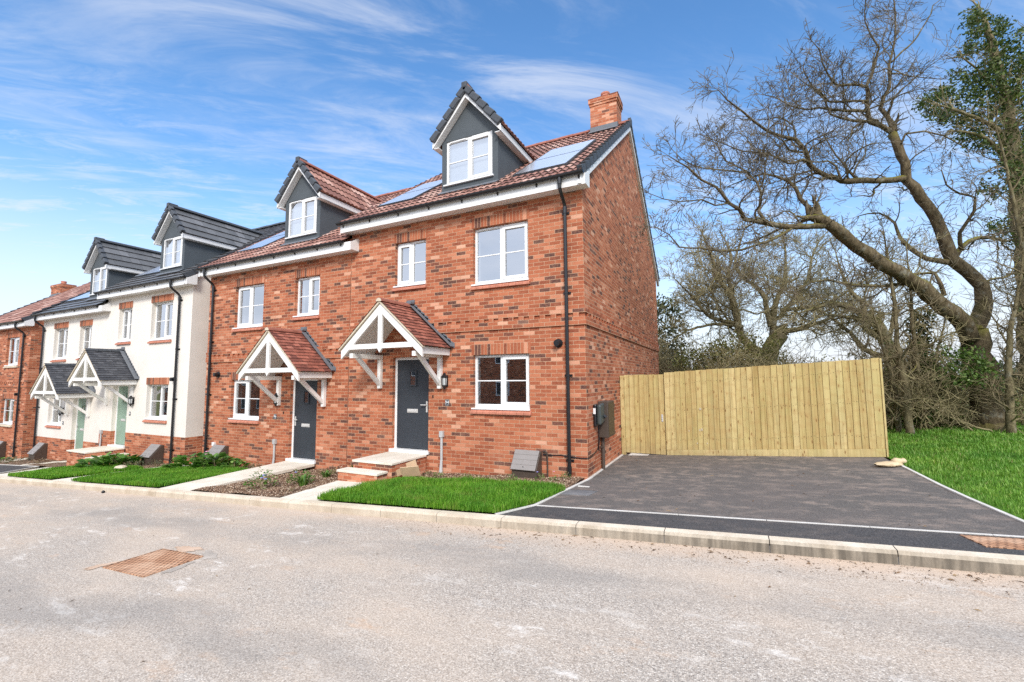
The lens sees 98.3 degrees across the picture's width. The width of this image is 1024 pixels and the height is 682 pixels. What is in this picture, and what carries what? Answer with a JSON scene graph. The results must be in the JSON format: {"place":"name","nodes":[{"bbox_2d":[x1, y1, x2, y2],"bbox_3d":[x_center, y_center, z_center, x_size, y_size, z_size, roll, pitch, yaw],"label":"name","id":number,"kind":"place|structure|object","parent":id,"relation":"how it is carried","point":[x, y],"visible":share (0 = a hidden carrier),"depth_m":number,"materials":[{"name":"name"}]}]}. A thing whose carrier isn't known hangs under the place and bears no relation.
{"place":"outdoors","nodes":[
{"label":"outdoors","id":0,"kind":"place"},
{"bbox_2d":[0,465,31,472],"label":"parking bay","id":1,"kind":"object","parent":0,"point":[4,468],"visible":0.89,"depth_m":14.47,"materials":[{"name":"grey asphalt"}]},
{"bbox_2d":[0,467,49,476],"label":"path","id":2,"kind":"structure","parent":0,"point":[5,474],"depth_m":12.98,"materials":[{"name":"grey concrete"}]},
{"bbox_2d":[0,458,66,466],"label":"flower bed","id":3,"kind":"object","parent":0,"point":[55,464],"visible":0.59,"depth_m":15.85,"materials":[{"name":"brown soil"}]},
{"bbox_2d":[0,441,6,456],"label":"meter box","id":4,"kind":"object","parent":3,"relation":"on","point":[3,448],"visible":1,"depth_m":18.91,"materials":[{"name":"black plastic"}]},
{"bbox_2d":[0,456,29,462],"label":"garden plant","id":5,"kind":"object","parent":3,"relation":"on","point":[8,458],"visible":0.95,"depth_m":16.82,"materials":[{"name":"green plant"}]},
{"bbox_2d":[27,442,47,460],"bbox_3d":[-18.468,4.311,17.218,0.532,0.671,0.406,-3,-5,26],"label":"meter box","id":6,"kind":"object","parent":3,"relation":"on","point":[38,450],"visible":0.96,"depth_m":17.15,"materials":[{"name":"black plastic"}]},
{"bbox_2d":[8,464,144,478],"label":"grass","id":7,"kind":"structure","parent":0,"point":[58,472],"depth_m":11.94,"materials":[{"name":"green plant"}]},
{"bbox_2d":[56,467,157,481],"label":"path","id":8,"kind":"structure","parent":0,"point":[66,479],"depth_m":10.95,"materials":[{"name":"grey concrete"}]},
{"bbox_2d":[71,465,247,486],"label":"grass","id":9,"kind":"structure","parent":0,"point":[161,476],"depth_m":10.28,"materials":[{"name":"green plant"}]},
{"bbox_2d":[161,461,313,491],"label":"path","id":10,"kind":"structure","parent":0,"point":[275,468],"depth_m":9.77,"materials":[{"name":"beige concrete"}]},
{"bbox_2d":[194,468,337,496],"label":"bark mulch","id":11,"kind":"object","parent":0,"point":[242,489],"visible":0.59,"depth_m":8.57,"materials":[{"name":"brown wood"}]},
{"bbox_2d":[243,466,278,488],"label":"garden plant","id":12,"kind":"object","parent":11,"relation":"on","point":[260,477],"visible":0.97,"depth_m":8.32,"materials":[{"name":"green plant"}]},
{"bbox_2d":[286,469,315,483],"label":"garden plant","id":13,"kind":"object","parent":11,"relation":"on","point":[295,478],"visible":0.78,"depth_m":8.68,"materials":[{"name":"green plant"}]},
{"bbox_2d":[297,472,313,485],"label":"garden plant","id":14,"kind":"object","parent":11,"relation":"on","point":[302,480],"visible":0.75,"depth_m":8.32,"materials":[{"name":"green plant"}]},
{"bbox_2d":[317,465,341,474],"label":"garden plant","id":15,"kind":"object","parent":11,"relation":"on","point":[331,469],"visible":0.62,"depth_m":9.96,"materials":[{"name":"green plant"}]},
{"bbox_2d":[281,481,360,500],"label":"path","id":16,"kind":"structure","parent":0,"point":[310,494],"depth_m":7.79,"materials":[{"name":"beige concrete"}]},
{"bbox_2d":[317,475,565,512],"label":"grass","id":17,"kind":"structure","parent":0,"point":[469,493],"depth_m":6.75,"materials":[{"name":"green plant"}]},
{"bbox_2d":[19,402,968,538],"bbox_3d":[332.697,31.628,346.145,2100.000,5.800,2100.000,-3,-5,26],"label":"ground","id":18,"kind":"structure","parent":0,"point":[431,508],"depth_m":7.33,"materials":[{"name":"grey concrete"}]},
{"bbox_2d":[0,464,38,473],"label":"edging","id":19,"kind":"object","parent":18,"relation":"on","point":[34,467],"visible":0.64,"depth_m":14.12,"materials":[{"name":"concrete"}]},
{"bbox_2d":[0,281,76,315],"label":"brick house","id":20,"kind":"structure","parent":18,"relation":"on","point":[61,287],"depth_m":27.77,"materials":[{"name":"red brick"}]},
{"bbox_2d":[0,282,89,457],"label":"brick house","id":21,"kind":"structure","parent":18,"relation":"on","point":[20,338],"depth_m":18.96,"materials":[{"name":"red brick"}]},
{"bbox_2d":[0,393,14,426],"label":"window","id":22,"kind":"structure","parent":21,"relation":"in","point":[9,398],"depth_m":19.34,"materials":[{"name":"white plastic"}]},
{"bbox_2d":[3,332,20,367],"bbox_3d":[-21.938,0.399,19.506,1.374,1.558,0.212,-3,-5,26],"label":"window","id":23,"kind":"structure","parent":21,"relation":"in","point":[14,342],"depth_m":19.58,"materials":[{"name":"white plastic"}]},
{"bbox_2d":[29,237,160,459],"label":"rendered house","id":24,"kind":"structure","parent":18,"relation":"on","point":[73,327],"depth_m":17.00,"materials":[{"name":"white paint"}]},
{"bbox_2d":[44,398,62,428],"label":"window","id":25,"kind":"structure","parent":24,"relation":"in","point":[56,419],"depth_m":17.50,"materials":[{"name":"white plastic"}]},
{"bbox_2d":[50,322,68,361],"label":"window","id":26,"kind":"structure","parent":24,"relation":"in","point":[63,333],"depth_m":17.66,"materials":[{"name":"white plastic"}]},
{"bbox_2d":[74,398,85,448],"bbox_3d":[-16.023,3.138,16.437,1.050,2.118,0.250,-3,-5,26],"label":"door","id":27,"kind":"structure","parent":24,"relation":"in","point":[80,419],"depth_m":16.57,"materials":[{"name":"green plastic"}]},
{"bbox_2d":[76,319,92,359],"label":"window","id":28,"kind":"structure","parent":24,"relation":"in","point":[88,330],"depth_m":16.79,"materials":[{"name":"white plastic"}]},
{"bbox_2d":[66,446,128,465],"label":"front steps","id":29,"kind":"structure","parent":18,"relation":"on","point":[74,456],"depth_m":14.26,"materials":[{"name":"beige brick"}]},
{"bbox_2d":[66,202,284,464],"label":"rendered house","id":30,"kind":"structure","parent":18,"relation":"on","point":[151,357],"depth_m":14.68,"materials":[{"name":"white paint"}]},
{"bbox_2d":[107,386,127,447],"bbox_3d":[-13.417,2.563,15.216,1.050,2.118,0.250,-3,-5,26],"label":"door","id":31,"kind":"structure","parent":30,"relation":"in","point":[121,411],"depth_m":15.32,"materials":[{"name":"green plastic"}]},
{"bbox_2d":[115,301,132,344],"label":"window","id":32,"kind":"structure","parent":30,"relation":"in","point":[127,319],"depth_m":15.55,"materials":[{"name":"white plastic"}]},
{"bbox_2d":[142,377,168,423],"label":"window","id":33,"kind":"structure","parent":30,"relation":"in","point":[159,391],"depth_m":14.48,"materials":[{"name":"white plastic"}]},
{"bbox_2d":[147,293,173,343],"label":"window","id":34,"kind":"structure","parent":30,"relation":"in","point":[164,311],"depth_m":14.75,"materials":[{"name":"white plastic"}]},
{"bbox_2d":[194,156,410,472],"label":"brick house","id":35,"kind":"structure","parent":18,"relation":"on","point":[279,312],"depth_m":11.89,"materials":[{"name":"red brick"}]},
{"bbox_2d":[227,372,259,423],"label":"window","id":36,"kind":"structure","parent":35,"relation":"in","point":[247,393],"depth_m":12.60,"materials":[{"name":"white plastic"}]},
{"bbox_2d":[231,275,264,331],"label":"window","id":37,"kind":"structure","parent":35,"relation":"in","point":[251,302],"depth_m":12.80,"materials":[{"name":"white plastic"}]},
{"bbox_2d":[285,380,317,463],"bbox_3d":[-5.292,2.005,11.289,1.050,2.098,0.215,-3,-5,26],"label":"door","id":38,"kind":"structure","parent":35,"relation":"in","point":[303,447],"depth_m":11.33,"materials":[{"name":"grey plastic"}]},
{"bbox_2d":[291,266,320,320],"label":"window","id":39,"kind":"structure","parent":35,"relation":"in","point":[309,287],"depth_m":11.68,"materials":[{"name":"white plastic"}]},
{"bbox_2d":[337,452,425,481],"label":"front steps","id":40,"kind":"structure","parent":18,"relation":"on","point":[385,465],"depth_m":8.69,"materials":[{"name":"beige concrete"}]},
{"bbox_2d":[396,459,420,476],"bbox_3d":[-2.075,2.484,8.582,0.629,0.346,0.188,-1,-5,6],"label":"cardboard","id":41,"kind":"object","parent":40,"relation":"on","point":[411,469],"visible":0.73,"depth_m":8.54,"materials":[{"name":"beige cardboard"}]},
{"bbox_2d":[336,81,659,483],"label":"brick house","id":42,"kind":"structure","parent":18,"relation":"on","point":[504,278],"depth_m":9.55,"materials":[{"name":"red brick"}]},
{"bbox_2d":[389,357,428,454],"bbox_3d":[-2.236,1.407,9.852,1.070,2.098,0.215,-3,-5,26],"label":"door","id":43,"kind":"structure","parent":42,"relation":"in","point":[411,377],"depth_m":9.89,"materials":[{"name":"grey plastic"}]},
{"bbox_2d":[392,228,426,291],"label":"window","id":44,"kind":"structure","parent":42,"relation":"in","point":[412,255],"depth_m":10.27,"materials":[{"name":"white plastic"}]},
{"bbox_2d":[441,373,447,389],"bbox_3d":[-1.424,0.848,9.346,0.160,0.355,0.162,-3,-5,26],"label":"wall lantern","id":45,"kind":"object","parent":42,"relation":"attached to","point":[444,380],"depth_m":9.30,"materials":[{"name":"black metal"}]},
{"bbox_2d":[470,208,529,289],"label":"window","id":46,"kind":"structure","parent":42,"relation":"in","point":[501,252],"depth_m":9.45,"materials":[{"name":"white plastic"}]},
{"bbox_2d":[470,342,531,414],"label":"window","id":47,"kind":"structure","parent":42,"relation":"in","point":[502,382],"depth_m":9.18,"materials":[{"name":"white plastic"}]},
{"bbox_2d":[510,449,541,478],"bbox_3d":[0.265,2.365,8.307,0.512,0.610,0.327,-3,-5,26],"label":"meter box","id":48,"kind":"object","parent":42,"relation":"attached to","point":[526,464],"visible":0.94,"depth_m":8.25,"materials":[{"name":"black plastic"}]},
{"bbox_2d":[543,437,599,458],"bbox_3d":[1.236,1.971,8.239,1.196,0.354,0.598,1,-5,-16],"label":"cable","id":49,"kind":"object","parent":42,"relation":"attached to","point":[577,457],"visible":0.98,"depth_m":8.19,"materials":[{"name":"black plastic"}]},
{"bbox_2d":[593,403,606,450],"bbox_3d":[1.700,1.654,8.465,0.207,0.922,0.322,-3,-5,26],"label":"car charger","id":50,"kind":"object","parent":42,"relation":"attached to","point":[599,416],"visible":1,"depth_m":8.39,"materials":[{"name":"black plastic"}]},
{"bbox_2d":[598,400,614,469],"bbox_3d":[1.905,1.914,8.868,0.205,1.420,0.540,-3,-5,26],"label":"electric cupboard","id":51,"kind":"object","parent":42,"relation":"attached to","point":[607,428],"visible":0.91,"depth_m":8.71,"materials":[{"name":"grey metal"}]},
{"bbox_2d":[495,454,622,514],"bbox_3d":[1.293,2.467,7.930,0.284,0.175,5.531,-3,-6,30],"label":"edging","id":52,"kind":"object","parent":18,"relation":"on","point":[556,494],"visible":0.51,"depth_m":6.60,"materials":[{"name":"concrete"}]},
{"bbox_2d":[249,501,898,564],"bbox_3d":[-13.854,3.908,12.040,48.923,3.040,0.120,-3,-5,26],"label":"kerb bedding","id":53,"kind":"object","parent":18,"relation":"on","point":[664,538],"depth_m":4.61,"materials":[{"name":"grey concrete"}]},
{"bbox_2d":[0,476,1023,575],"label":"kerb","id":54,"kind":"structure","parent":53,"relation":"on","point":[997,563],"depth_m":4.72,"materials":[{"name":"concrete"}]},
{"bbox_2d":[656,292,743,373],"bbox_3d":[8.617,2.159,22.855,8.695,9.631,9.364,-3,-5,26],"label":"evergreen tree","id":55,"kind":"object","parent":18,"relation":"on","point":[670,352],"visible":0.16,"depth_m":23.00,"materials":[{"name":"green plant"}]},
{"bbox_2d":[659,339,755,373],"bbox_3d":[6.286,2.138,16.910,5.965,4.479,6.069,2,-5,-23],"label":"shrub","id":56,"kind":"object","parent":18,"relation":"on","point":[680,365],"visible":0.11,"depth_m":17.12,"materials":[{"name":"brown plant"}]},
{"bbox_2d":[660,323,821,371],"bbox_3d":[8.007,1.730,15.891,6.227,4.851,5.387,3,-6,-34],"label":"shrub","id":57,"kind":"object","parent":18,"relation":"on","point":[739,352],"visible":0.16,"depth_m":15.65,"materials":[{"name":"brown plant"}]},
{"bbox_2d":[717,330,826,367],"bbox_3d":[9.627,1.755,16.389,5.329,4.436,5.210,4,-6,-39],"label":"shrub","id":58,"kind":"object","parent":18,"relation":"on","point":[778,357],"visible":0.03,"depth_m":16.32,"materials":[{"name":"brown plant"}]},
{"bbox_2d":[664,358,888,458],"bbox_3d":[5.306,1.671,9.279,3.975,2.527,0.172,-3,-5,26],"label":"fence","id":59,"kind":"object","parent":18,"relation":"on","point":[828,409],"visible":0.98,"depth_m":9.11,"materials":[{"name":"brown wood"}]},
{"bbox_2d":[620,374,666,454],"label":"gate","id":60,"kind":"structure","parent":59,"relation":"attached to","point":[643,417],"depth_m":10.32,"materials":[{"name":"brown wood"}]},
{"bbox_2d":[657,201,895,363],"bbox_3d":[10.329,-1.508,18.797,10.009,9.786,5.378,0,-5,-8],"label":"oak tree","id":61,"kind":"object","parent":18,"relation":"on","point":[735,308],"visible":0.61,"depth_m":18.37,"materials":[{"name":"brown plant"}]},
{"bbox_2d":[537,505,1023,537],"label":"edging","id":62,"kind":"object","parent":18,"relation":"on","point":[796,522],"visible":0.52,"depth_m":4.70,"materials":[{"name":"concrete"}]},
{"bbox_2d":[901,465,1023,522],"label":"edging","id":63,"kind":"object","parent":18,"relation":"on","point":[972,499],"visible":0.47,"depth_m":5.45,"materials":[{"name":"concrete"}]},
{"bbox_2d":[410,472,582,488],"bbox_3d":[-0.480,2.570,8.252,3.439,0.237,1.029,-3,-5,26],"label":"bark mulch","id":64,"kind":"object","parent":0,"point":[504,477],"visible":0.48,"depth_m":8.31,"materials":[{"name":"brown wood"}]},
{"bbox_2d":[0,482,1023,681],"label":"road","id":65,"kind":"structure","parent":0,"point":[617,629],"depth_m":3.46,"materials":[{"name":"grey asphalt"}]},
{"bbox_2d":[83,561,119,569],"bbox_3d":[-4.576,2.503,4.951,0.138,0.010,0.323,-4,-6,38],"label":"road patch","id":66,"kind":"object","parent":65,"relation":"on","point":[95,566],"visible":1,"depth_m":4.93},
{"bbox_2d":[103,549,203,577],"bbox_3d":[-4.004,2.480,4.950,0.830,0.082,0.580,-3,-5,26],"label":"manhole cover","id":67,"kind":"object","parent":65,"relation":"on","point":[150,563],"visible":0.94,"depth_m":4.92,"materials":[{"name":"metal"}]},
{"bbox_2d":[161,562,193,573],"bbox_3d":[-3.567,2.420,4.729,0.110,0.007,0.350,-2,-5,17],"label":"road patch","id":68,"kind":"object","parent":65,"relation":"on","point":[175,568],"visible":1,"depth_m":4.71,"materials":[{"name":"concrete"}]},
{"bbox_2d":[175,546,202,551],"bbox_3d":[-3.929,2.506,5.340,0.492,0.028,0.198,-3,-5,26],"label":"road patch","id":69,"kind":"object","parent":65,"relation":"on","point":[184,548],"visible":1,"depth_m":5.33,"materials":[{"name":"beige concrete"}]},
{"bbox_2d":[202,550,216,558],"bbox_3d":[-3.486,2.457,5.109,0.147,0.025,0.459,3,-6,-34],"label":"road patch","id":70,"kind":"object","parent":65,"relation":"on","point":[208,554],"visible":1,"depth_m":5.08,"materials":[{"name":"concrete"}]},
{"bbox_2d":[370,519,1023,594],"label":"road grit","id":71,"kind":"object","parent":65,"relation":"on","point":[728,554],"visible":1,"depth_m":4.12,"materials":[{"name":"gravel"}]},
{"bbox_2d":[478,527,1022,583],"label":"leaf litter","id":72,"kind":"object","parent":65,"relation":"on","point":[775,559],"visible":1,"depth_m":4.09,"materials":[{"name":"brown plant"}]},
{"bbox_2d":[0,0,1023,376],"label":"sky","id":73,"kind":"structure","parent":0,"point":[113,112],"materials":[{"name":"blue"}]},
{"bbox_2d":[500,506,1023,554],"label":"pavement","id":74,"kind":"structure","parent":0,"point":[933,540],"depth_m":4.54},
{"bbox_2d":[960,534,1023,549],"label":"brick paving","id":75,"kind":"structure","parent":74,"relation":"on","point":[1002,542],"depth_m":3.88,"materials":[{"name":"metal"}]},
{"bbox_2d":[539,454,1023,535],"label":"driveway","id":76,"kind":"structure","parent":0,"point":[864,491],"depth_m":6.20,"materials":[{"name":"grey asphalt"}]},
{"bbox_2d":[560,489,597,495],"bbox_3d":[0.963,2.327,6.772,0.620,0.075,0.360,-3,-5,26],"label":"drain cover","id":77,"kind":"object","parent":76,"relation":"on","point":[580,492],"visible":0.46,"depth_m":6.73,"materials":[{"name":"grey metal"}]},
{"bbox_2d":[874,458,906,466],"bbox_3d":[6.458,2.062,7.524,0.637,0.142,0.272,0,-5,-4],"label":"sack","id":78,"kind":"object","parent":76,"relation":"on","point":[895,462],"visible":1,"depth_m":7.49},
{"bbox_2d":[778,415,1023,519],"bbox_3d":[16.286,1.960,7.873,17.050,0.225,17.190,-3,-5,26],"label":"grass bank","id":79,"kind":"structure","parent":0,"point":[990,504],"depth_m":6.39,"materials":[{"name":"plant"}]},
{"bbox_2d":[630,0,1023,430],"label":"oak tree","id":80,"kind":"object","parent":79,"relation":"on","point":[949,252],"visible":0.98,"depth_m":10.71,"materials":[{"name":"brown plant"}]},
{"bbox_2d":[766,207,950,362],"bbox_3d":[10.954,-0.946,14.738,6.007,7.163,3.696,1,-5,-15],"label":"bare tree","id":81,"kind":"object","parent":79,"relation":"on","point":[857,317],"visible":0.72,"depth_m":14.74,"materials":[{"name":"brown plant"}]},
{"bbox_2d":[831,287,969,432],"bbox_3d":[9.246,0.556,10.998,2.112,3.641,2.702,0,-5,-2],"label":"sapling","id":82,"kind":"object","parent":79,"relation":"on","point":[896,421],"visible":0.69,"depth_m":10.71,"materials":[{"name":"brown plant"}]},
{"bbox_2d":[855,339,953,430],"bbox_3d":[10.066,1.395,11.543,2.828,2.895,2.334,-3,-5,26],"label":"shrub","id":83,"kind":"object","parent":79,"relation":"on","point":[890,424],"visible":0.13,"depth_m":11.37,"materials":[{"name":"brown plant"}]},
{"bbox_2d":[857,227,969,433],"bbox_3d":[9.329,-0.167,10.560,1.996,4.982,2.423,-3,-5,26],"label":"sapling","id":84,"kind":"object","parent":79,"relation":"on","point":[907,416],"visible":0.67,"depth_m":10.52,"materials":[{"name":"brown plant"}]},
{"bbox_2d":[827,304,1022,430],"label":"shrub","id":85,"kind":"object","parent":79,"relation":"on","point":[924,333],"visible":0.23,"depth_m":10.94,"materials":[{"name":"brown plant"}]},
{"bbox_2d":[865,291,990,430],"bbox_3d":[10.138,0.517,10.767,2.272,3.579,1.712,-3,-5,26],"label":"sapling","id":86,"kind":"object","parent":79,"relation":"on","point":[943,340],"visible":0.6,"depth_m":10.74,"materials":[{"name":"brown plant"}]},
{"bbox_2d":[885,362,984,427],"bbox_3d":[10.766,1.418,11.778,3.226,2.066,2.837,2,-5,-25],"label":"shrub","id":87,"kind":"object","parent":79,"relation":"on","point":[945,409],"visible":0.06,"depth_m":10.98,"materials":[{"name":"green plant"}]},
{"bbox_2d":[884,333,995,429],"bbox_3d":[9.892,1.531,11.040,3.462,3.476,2.160,-3,-5,26],"label":"shrub","id":88,"kind":"object","parent":79,"relation":"on","point":[923,419],"visible":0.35,"depth_m":10.86,"materials":[{"name":"brown plant"}]},
{"bbox_2d":[876,216,1022,427],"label":"sapling","id":89,"kind":"object","parent":79,"relation":"on","point":[912,305],"visible":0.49,"depth_m":10.80,"materials":[{"name":"brown plant"}]},
{"bbox_2d":[913,364,1003,428],"bbox_3d":[11.335,1.588,11.558,2.652,2.247,2.156,1,-5,-20],"label":"shrub","id":90,"kind":"object","parent":79,"relation":"on","point":[971,420],"visible":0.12,"depth_m":11.02,"materials":[{"name":"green plant"}]},
{"bbox_2d":[949,397,976,425],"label":"shrub","id":91,"kind":"object","parent":79,"relation":"on","point":[963,414],"visible":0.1,"depth_m":11.24,"materials":[{"name":"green plant"}]},
{"bbox_2d":[911,0,1023,411],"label":"ivy tree","id":92,"kind":"object","parent":79,"relation":"on","point":[996,84],"visible":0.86,"depth_m":12.30,"materials":[{"name":"green plant"}]},
{"bbox_2d":[914,343,1023,432],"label":"shrub","id":93,"kind":"object","parent":79,"relation":"on","point":[977,361],"visible":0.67,"depth_m":10.35,"materials":[{"name":"green plant"}]},
{"bbox_2d":[934,96,1023,415],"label":"sapling","id":94,"kind":"object","parent":79,"relation":"on","point":[1014,207],"visible":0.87,"depth_m":9.98,"materials":[{"name":"brown plant"}]},
{"bbox_2d":[948,205,1023,432],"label":"sapling","id":95,"kind":"object","parent":79,"relation":"on","point":[1010,424],"visible":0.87,"depth_m":9.99,"materials":[{"name":"brown plant"}]},
{"bbox_2d":[1000,360,1019,406],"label":"shrub","id":96,"kind":"object","parent":79,"relation":"on","point":[1014,369],"visible":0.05,"depth_m":13.52,"materials":[{"name":"green plant"}]},
{"bbox_2d":[1015,395,1023,425],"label":"shrub","id":97,"kind":"object","parent":79,"relation":"on","point":[1021,421],"visible":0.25,"depth_m":11.60,"materials":[{"name":"green plant"}]},
{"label":"flower bed","id":98,"kind":"structure","parent":0,"visible":0},
{"bbox_2d":[74,452,128,467],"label":"garden plant","id":99,"kind":"object","parent":98,"relation":"on","point":[81,463],"visible":0.63,"depth_m":13.24,"materials":[{"name":"green plant"}]},
{"bbox_2d":[123,463,163,467],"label":"bark mulch","id":100,"kind":"object","parent":98,"relation":"on","point":[149,466],"visible":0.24,"depth_m":13.38,"materials":[{"name":"brown wood"}]},
{"bbox_2d":[94,453,141,465],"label":"garden plant","id":101,"kind":"object","parent":100,"relation":"on","point":[129,459],"visible":0.81,"depth_m":13.20,"materials":[{"name":"green plant"}]},
{"bbox_2d":[139,444,163,464],"bbox_3d":[-11.183,3.536,13.738,0.532,0.632,0.405,-3,-5,26],"label":"meter box","id":102,"kind":"object","parent":98,"relation":"on","point":[150,453],"visible":0.93,"depth_m":13.66,"materials":[{"name":"black plastic"}]},
{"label":"flower bed","id":103,"kind":"structure","parent":0,"visible":0},
{"bbox_2d":[161,452,212,467],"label":"garden plant","id":104,"kind":"object","parent":103,"relation":"on","point":[181,460],"visible":0.54,"depth_m":11.91,"materials":[{"name":"green plant"}]},
{"bbox_2d":[188,451,240,468],"bbox_3d":[-7.940,3.186,11.791,1.219,0.502,1.190,-3,-5,26],"label":"garden plant","id":105,"kind":"object","parent":103,"relation":"on","point":[223,457],"visible":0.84,"depth_m":11.72,"materials":[{"name":"green plant"}]},
{"bbox_2d":[203,444,228,466],"bbox_3d":[-8.278,3.235,12.349,0.532,0.632,0.405,-3,-5,26],"label":"meter box","id":106,"kind":"object","parent":103,"relation":"on","point":[214,449],"visible":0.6,"depth_m":12.35,"materials":[{"name":"black plastic"}]},
{"bbox_2d":[220,459,250,467],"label":"garden plant","id":107,"kind":"object","parent":103,"relation":"on","point":[237,462],"visible":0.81,"depth_m":11.60,"materials":[{"name":"green plant"}]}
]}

